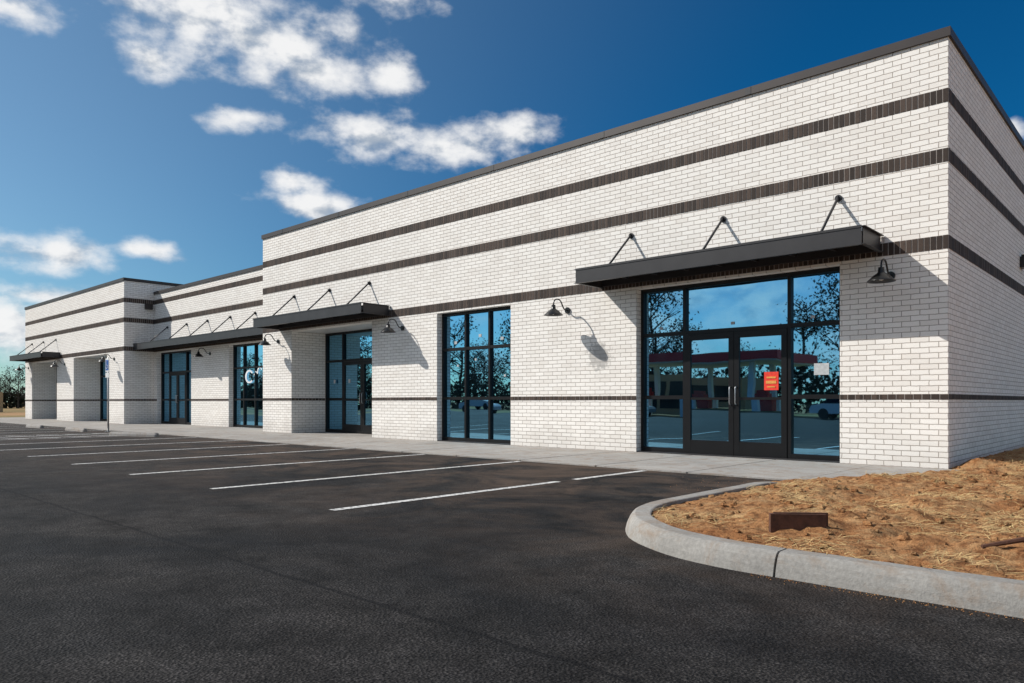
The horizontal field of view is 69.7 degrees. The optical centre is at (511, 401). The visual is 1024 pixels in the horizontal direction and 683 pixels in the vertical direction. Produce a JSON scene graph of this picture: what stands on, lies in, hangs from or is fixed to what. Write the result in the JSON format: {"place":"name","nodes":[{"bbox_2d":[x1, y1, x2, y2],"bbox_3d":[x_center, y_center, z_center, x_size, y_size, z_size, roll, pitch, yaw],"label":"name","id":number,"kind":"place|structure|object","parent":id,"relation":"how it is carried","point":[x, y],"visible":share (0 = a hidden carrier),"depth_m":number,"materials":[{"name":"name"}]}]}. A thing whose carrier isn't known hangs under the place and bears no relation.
{"place":"outdoors","nodes":[
{"label":"outdoors","id":0,"kind":"place"},
{"bbox_2d":[0,392,2,411],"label":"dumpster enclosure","id":1,"kind":"object","parent":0,"point":[1,401],"visible":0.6,"depth_m":71.49,"materials":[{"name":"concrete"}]},
{"bbox_2d":[0,406,24,417],"bbox_3d":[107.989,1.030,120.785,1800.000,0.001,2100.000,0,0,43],"label":"ground","id":2,"kind":"structure","parent":0,"point":[12,412],"depth_m":69.32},
{"bbox_2d":[0,365,24,408],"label":"distant tree row","id":3,"kind":"object","parent":2,"relation":"on","point":[16,398],"visible":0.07,"depth_m":112.78,"materials":[{"name":"green plant"}]},
{"bbox_2d":[0,417,957,479],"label":"sidewalk","id":4,"kind":"structure","parent":0,"point":[771,469],"depth_m":13.73,"materials":[{"name":"concrete"}]},
{"bbox_2d":[56,266,839,460],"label":"storefront frames","id":5,"kind":"structure","parent":4,"relation":"on","point":[733,445],"depth_m":13.56,"materials":[{"name":"black metal"}]},
{"bbox_2d":[175,386,736,404],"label":"door handles","id":6,"kind":"object","parent":5,"relation":"attached to","point":[362,403],"depth_m":12.91,"materials":[{"name":"metal"}]},
{"bbox_2d":[102,271,838,455],"bbox_3d":[-10.257,-0.603,26.935,43.400,3.005,1.332,0,0,43],"label":"window glass","id":7,"kind":"object","parent":5,"relation":"attached to","point":[815,426],"visible":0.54,"depth_m":13.51,"materials":[{"name":"blue glass"}]},
{"bbox_2d":[245,368,261,382],"bbox_3d":[-9.532,-0.990,27.112,1.197,0.610,0.060,0,0,43],"label":"window lettering","id":8,"kind":"object","parent":7,"relation":"attached to","point":[247,381],"depth_m":27.31},
{"bbox_2d":[334,315,828,382],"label":"paper notices","id":9,"kind":"object","parent":7,"relation":"attached to","point":[821,368],"visible":1,"depth_m":12.01,"materials":[{"name":"paper"}]},
{"bbox_2d":[766,376,775,386],"bbox_3d":[4.401,-0.333,12.488,0.180,0.185,0.004,0,0,43],"label":"notice print","id":10,"kind":"object","parent":7,"relation":"attached to","point":[770,382],"visible":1,"depth_m":12.48},
{"bbox_2d":[764,372,778,389],"bbox_3d":[4.405,-0.350,12.492,0.250,0.310,0.004,0,0,43],"label":"red notice","id":11,"kind":"object","parent":7,"relation":"attached to","point":[771,374],"visible":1,"depth_m":12.49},
{"bbox_2d":[25,37,1023,468],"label":"brick walls","id":12,"kind":"structure","parent":4,"relation":"on","point":[943,321],"depth_m":14.36,"materials":[{"name":"white brick"}]},
{"bbox_2d":[50,360,64,366],"bbox_3d":[-22.846,-1.927,36.959,0.390,0.353,0.664,0,0,43],"label":"wall lamp","id":13,"kind":"object","parent":12,"relation":"attached to","point":[53,365],"visible":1,"depth_m":36.83,"materials":[{"name":"black metal"}]},
{"bbox_2d":[98,354,114,361],"bbox_3d":[-17.849,-1.927,32.348,0.390,0.353,0.664,0,0,43],"label":"wall lamp","id":14,"kind":"object","parent":12,"relation":"attached to","point":[102,360],"visible":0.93,"depth_m":32.25,"materials":[{"name":"black metal"}]},
{"bbox_2d":[145,304,152,309],"bbox_3d":[-16.059,-4.195,32.510,0.148,0.230,0.300,0,0,43],"label":"leader head","id":15,"kind":"object","parent":12,"relation":"attached to","point":[149,306],"visible":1,"depth_m":32.46},
{"bbox_2d":[193,348,210,356],"bbox_3d":[-12.144,-1.927,28.798,0.390,0.353,0.664,0,0,43],"label":"wall lamp","id":16,"kind":"object","parent":12,"relation":"attached to","point":[198,354],"visible":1,"depth_m":28.69,"materials":[{"name":"black metal"}]},
{"bbox_2d":[43,323,371,363],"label":"recess soffits","id":17,"kind":"object","parent":12,"relation":"attached to","point":[346,328],"visible":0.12,"depth_m":22.37,"materials":[{"name":"white ceramic"}]},
{"bbox_2d":[258,334,279,344],"bbox_3d":[-7.561,-1.927,22.853,0.390,0.353,0.664,0,0,43],"label":"wall lamp","id":18,"kind":"object","parent":12,"relation":"attached to","point":[264,342],"visible":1,"depth_m":22.71,"materials":[{"name":"black metal"}]},
{"bbox_2d":[381,319,403,332],"bbox_3d":[-3.034,-1.927,18.676,0.390,0.353,0.664,0,0,43],"label":"wall lamp","id":19,"kind":"object","parent":12,"relation":"attached to","point":[388,329],"visible":1,"depth_m":18.55,"materials":[{"name":"black metal"}]},
{"bbox_2d":[32,195,841,344],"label":"hanger plates","id":20,"kind":"object","parent":12,"relation":"attached to","point":[724,217],"visible":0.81,"depth_m":14.16,"materials":[{"name":"paint"}]},
{"bbox_2d":[17,197,838,354],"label":"canopy hanger rods","id":21,"kind":"object","parent":20,"relation":"attached to","point":[721,220],"visible":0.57,"depth_m":19.53,"materials":[{"name":"paint"}]},
{"bbox_2d":[9,225,883,361],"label":"steel canopies","id":22,"kind":"object","parent":12,"relation":"attached to","point":[846,241],"visible":0.93,"depth_m":12.94,"materials":[{"name":"black metal"}]},
{"bbox_2d":[24,26,1023,309],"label":"roof coping","id":23,"kind":"object","parent":12,"relation":"on","point":[878,52],"visible":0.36,"depth_m":13.84,"materials":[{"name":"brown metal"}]},
{"bbox_2d":[27,87,750,308],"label":"coping joints","id":24,"kind":"object","parent":23,"relation":"attached to","point":[747,90],"visible":1,"depth_m":14.65,"materials":[{"name":"paint"}]},
{"bbox_2d":[25,88,1023,400],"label":"dark brick bands","id":25,"kind":"object","parent":12,"relation":"attached to","point":[935,156],"visible":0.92,"depth_m":14.30,"materials":[{"name":"brick"}]},
{"bbox_2d":[25,87,1023,400],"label":"band mortar","id":26,"kind":"object","parent":12,"relation":"attached to","point":[669,215],"visible":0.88,"depth_m":13.04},
{"bbox_2d":[544,299,569,315],"bbox_3d":[0.935,-1.927,15.013,0.390,0.353,0.664,0,0,43],"label":"wall lamp","id":27,"kind":"object","parent":12,"relation":"attached to","point":[553,311],"visible":1,"depth_m":14.91,"materials":[{"name":"black metal"}]},
{"bbox_2d":[866,258,895,283],"bbox_3d":[5.476,-1.927,10.822,0.390,0.353,0.664,0,0,43],"label":"wall lamp","id":28,"kind":"object","parent":12,"relation":"attached to","point":[880,276],"visible":1,"depth_m":10.72,"materials":[{"name":"black metal"}]},
{"bbox_2d":[1020,254,1023,268],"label":"flood lamp","id":29,"kind":"object","parent":12,"relation":"attached to","point":[1021,261],"visible":1,"depth_m":14.94,"materials":[{"name":"black metal"}]},
{"bbox_2d":[438,440,839,462],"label":"thresholds","id":30,"kind":"object","parent":4,"relation":"on","point":[684,453],"visible":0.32,"depth_m":13.02,"materials":[{"name":"paint"}]},
{"bbox_2d":[651,447,1023,580],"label":"dirt bed","id":31,"kind":"object","parent":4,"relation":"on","point":[848,525],"visible":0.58,"depth_m":5.46,"materials":[{"name":"brown soil"}]},
{"bbox_2d":[769,512,827,532],"bbox_3d":[1.911,0.814,4.900,0.379,0.147,0.048,0,0,5],"label":"brown board","id":32,"kind":"object","parent":31,"relation":"on","point":[798,521],"visible":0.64,"depth_m":4.88,"materials":[{"name":"brown wood"}]},
{"bbox_2d":[668,447,1023,568],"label":"dirt clods","id":33,"kind":"object","parent":31,"relation":"on","point":[904,536],"visible":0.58,"depth_m":5.75,"materials":[{"name":"brown soil"}]},
{"bbox_2d":[981,537,1023,548],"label":"brown stick","id":34,"kind":"object","parent":31,"relation":"on","point":[1010,541],"visible":1,"depth_m":4.18,"materials":[{"name":"brown wood"}]},
{"bbox_2d":[0,423,1023,682],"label":"asphalt parking lot","id":35,"kind":"structure","parent":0,"point":[124,571],"depth_m":3.92,"materials":[{"name":"black asphalt"}]},
{"bbox_2d":[26,424,43,427],"bbox_3d":[-18.069,0.930,27.833,1.840,0.120,0.150,0,0,43],"label":"wheel stop","id":36,"kind":"object","parent":35,"relation":"on","point":[34,426],"visible":0.95,"depth_m":27.67,"materials":[{"name":"concrete"}]},
{"bbox_2d":[65,427,86,431],"bbox_3d":[-14.615,0.930,24.646,1.840,0.120,0.150,0,0,43],"label":"wheel stop","id":37,"kind":"object","parent":35,"relation":"on","point":[75,429],"visible":1,"depth_m":24.46,"materials":[{"name":"concrete"}]},
{"bbox_2d":[105,358,111,431],"bbox_3d":[-13.337,-0.215,24.250,0.226,2.470,0.242,0,0,-8],"label":"accessible parking sign","id":38,"kind":"object","parent":35,"relation":"on","point":[107,367],"visible":0.95,"depth_m":24.25,"materials":[{"name":"metal"}]},
{"bbox_2d":[109,432,158,436],"bbox_3d":[-10.788,0.930,20.978,1.840,0.120,0.150,0,0,23],"label":"wheel stop","id":39,"kind":"object","parent":35,"relation":"on","point":[146,434],"visible":1,"depth_m":20.85,"materials":[{"name":"concrete"}]},
{"bbox_2d":[0,423,642,510],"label":"parking lines","id":40,"kind":"object","parent":35,"relation":"on","point":[312,479],"visible":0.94,"depth_m":10.36,"materials":[{"name":"paint"}]},
{"bbox_2d":[625,482,1023,618],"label":"kerb","id":41,"kind":"structure","parent":35,"relation":"on","point":[970,591],"depth_m":4.00,"materials":[{"name":"concrete"}]},
{"bbox_2d":[658,476,1023,621],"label":"soil crumbs","id":42,"kind":"object","parent":35,"relation":"on","point":[874,594],"visible":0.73,"depth_m":3.75,"materials":[{"name":"brown soil"}]},
{"bbox_2d":[0,0,1023,402],"label":"sky","id":43,"kind":"structure","parent":0,"point":[153,140],"materials":[{"name":"blue"}]}
]}

